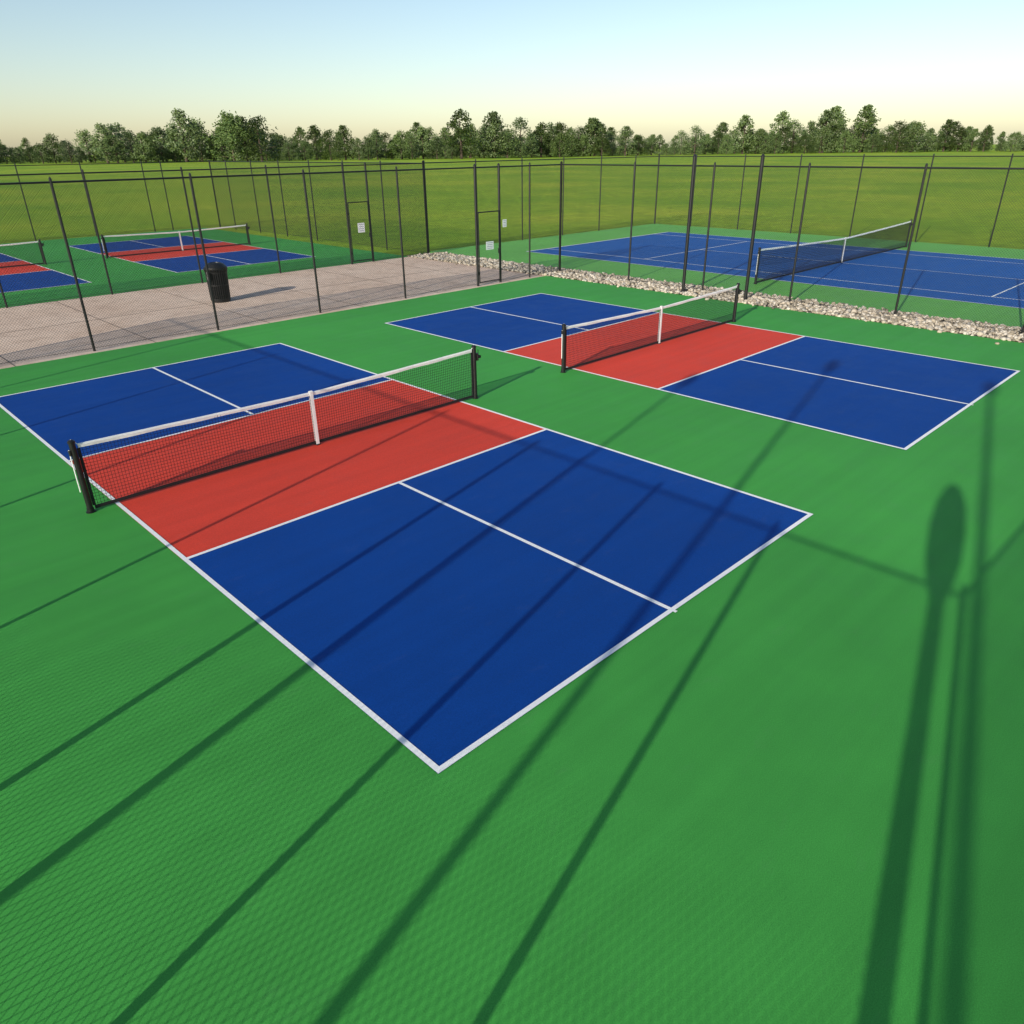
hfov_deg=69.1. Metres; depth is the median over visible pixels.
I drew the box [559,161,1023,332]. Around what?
chain link fence
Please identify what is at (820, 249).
tennis net
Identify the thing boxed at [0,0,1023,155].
sky
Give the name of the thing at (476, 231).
chain link fence
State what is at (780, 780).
court surface
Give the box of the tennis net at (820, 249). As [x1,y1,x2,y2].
[753,219,912,283]
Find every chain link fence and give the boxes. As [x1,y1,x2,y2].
[0,160,220,242]
[0,161,428,307]
[0,162,560,363]
[208,160,428,252]
[423,155,659,252]
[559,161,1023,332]
[654,154,1023,248]
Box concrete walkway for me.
[0,257,541,368]
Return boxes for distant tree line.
[0,104,1023,163]
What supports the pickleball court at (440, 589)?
on the court surface at (780, 780)
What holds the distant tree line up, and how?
on the grass ground
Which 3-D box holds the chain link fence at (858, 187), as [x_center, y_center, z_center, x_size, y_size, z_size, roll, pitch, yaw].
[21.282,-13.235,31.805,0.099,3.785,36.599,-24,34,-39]
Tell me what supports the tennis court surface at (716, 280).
on the grass ground
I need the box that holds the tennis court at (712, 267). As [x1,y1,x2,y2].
[526,232,1023,308]
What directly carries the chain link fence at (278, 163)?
on the grass ground
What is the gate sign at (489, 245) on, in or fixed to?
attached to the chain link fence at (476, 231)
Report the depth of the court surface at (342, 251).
30.55 m
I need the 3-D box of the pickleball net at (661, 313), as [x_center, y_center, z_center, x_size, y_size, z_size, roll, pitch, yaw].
[3.479,-4.420,17.320,6.935,1.000,0.140,-24,34,-39]
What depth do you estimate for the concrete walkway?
22.55 m
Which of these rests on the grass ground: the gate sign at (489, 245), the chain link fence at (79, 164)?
the chain link fence at (79, 164)
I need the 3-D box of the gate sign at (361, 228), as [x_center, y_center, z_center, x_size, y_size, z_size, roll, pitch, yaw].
[-6.075,-11.464,29.988,0.320,0.360,0.008,-24,34,-39]
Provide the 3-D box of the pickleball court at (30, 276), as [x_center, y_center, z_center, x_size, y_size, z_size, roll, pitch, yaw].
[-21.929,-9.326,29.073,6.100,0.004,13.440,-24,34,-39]
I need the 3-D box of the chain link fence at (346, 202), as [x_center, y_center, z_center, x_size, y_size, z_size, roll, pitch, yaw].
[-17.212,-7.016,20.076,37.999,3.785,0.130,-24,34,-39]
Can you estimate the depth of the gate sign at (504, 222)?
25.07 m
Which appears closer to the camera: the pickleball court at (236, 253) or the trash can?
the trash can
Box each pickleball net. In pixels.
[0,239,46,267]
[67,345,480,513]
[101,224,250,257]
[560,283,741,372]
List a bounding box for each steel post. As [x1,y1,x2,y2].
[681,154,696,291]
[743,154,764,299]
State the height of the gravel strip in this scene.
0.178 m
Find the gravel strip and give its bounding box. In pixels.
[408,251,1023,343]
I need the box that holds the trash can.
[203,262,230,302]
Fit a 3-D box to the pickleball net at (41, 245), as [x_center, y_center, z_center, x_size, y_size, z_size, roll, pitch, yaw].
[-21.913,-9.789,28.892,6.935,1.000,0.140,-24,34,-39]
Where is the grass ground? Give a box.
[0,144,1023,255]
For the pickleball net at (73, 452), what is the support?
on the pickleball court at (440, 589)
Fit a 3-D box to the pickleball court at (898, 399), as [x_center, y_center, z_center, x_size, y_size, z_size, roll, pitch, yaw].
[3.463,-3.957,17.500,6.100,0.004,13.440,-24,34,-39]
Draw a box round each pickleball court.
[0,253,91,292]
[0,343,812,773]
[70,236,310,272]
[385,293,1019,449]
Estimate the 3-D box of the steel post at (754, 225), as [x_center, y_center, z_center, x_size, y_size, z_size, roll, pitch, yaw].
[6.973,-8.110,21.455,0.220,4.010,0.214,-24,34,-39]
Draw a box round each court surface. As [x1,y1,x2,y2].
[0,228,406,307]
[0,276,1023,1023]
[430,224,1023,326]
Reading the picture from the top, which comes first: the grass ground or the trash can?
the grass ground
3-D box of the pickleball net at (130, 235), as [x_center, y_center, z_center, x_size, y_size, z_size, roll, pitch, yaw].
[-15.383,-12.681,34.628,6.935,1.000,0.140,-24,34,-39]
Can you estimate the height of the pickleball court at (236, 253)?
0.004 m
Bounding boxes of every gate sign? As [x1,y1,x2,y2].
[357,223,364,232]
[486,241,493,249]
[503,219,506,226]
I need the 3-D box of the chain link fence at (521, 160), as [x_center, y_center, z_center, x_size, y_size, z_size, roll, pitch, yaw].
[2.354,-16.125,38.163,17.299,3.785,0.099,-24,34,-39]
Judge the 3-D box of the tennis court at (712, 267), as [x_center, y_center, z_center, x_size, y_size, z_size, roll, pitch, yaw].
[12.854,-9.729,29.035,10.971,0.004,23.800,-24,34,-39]

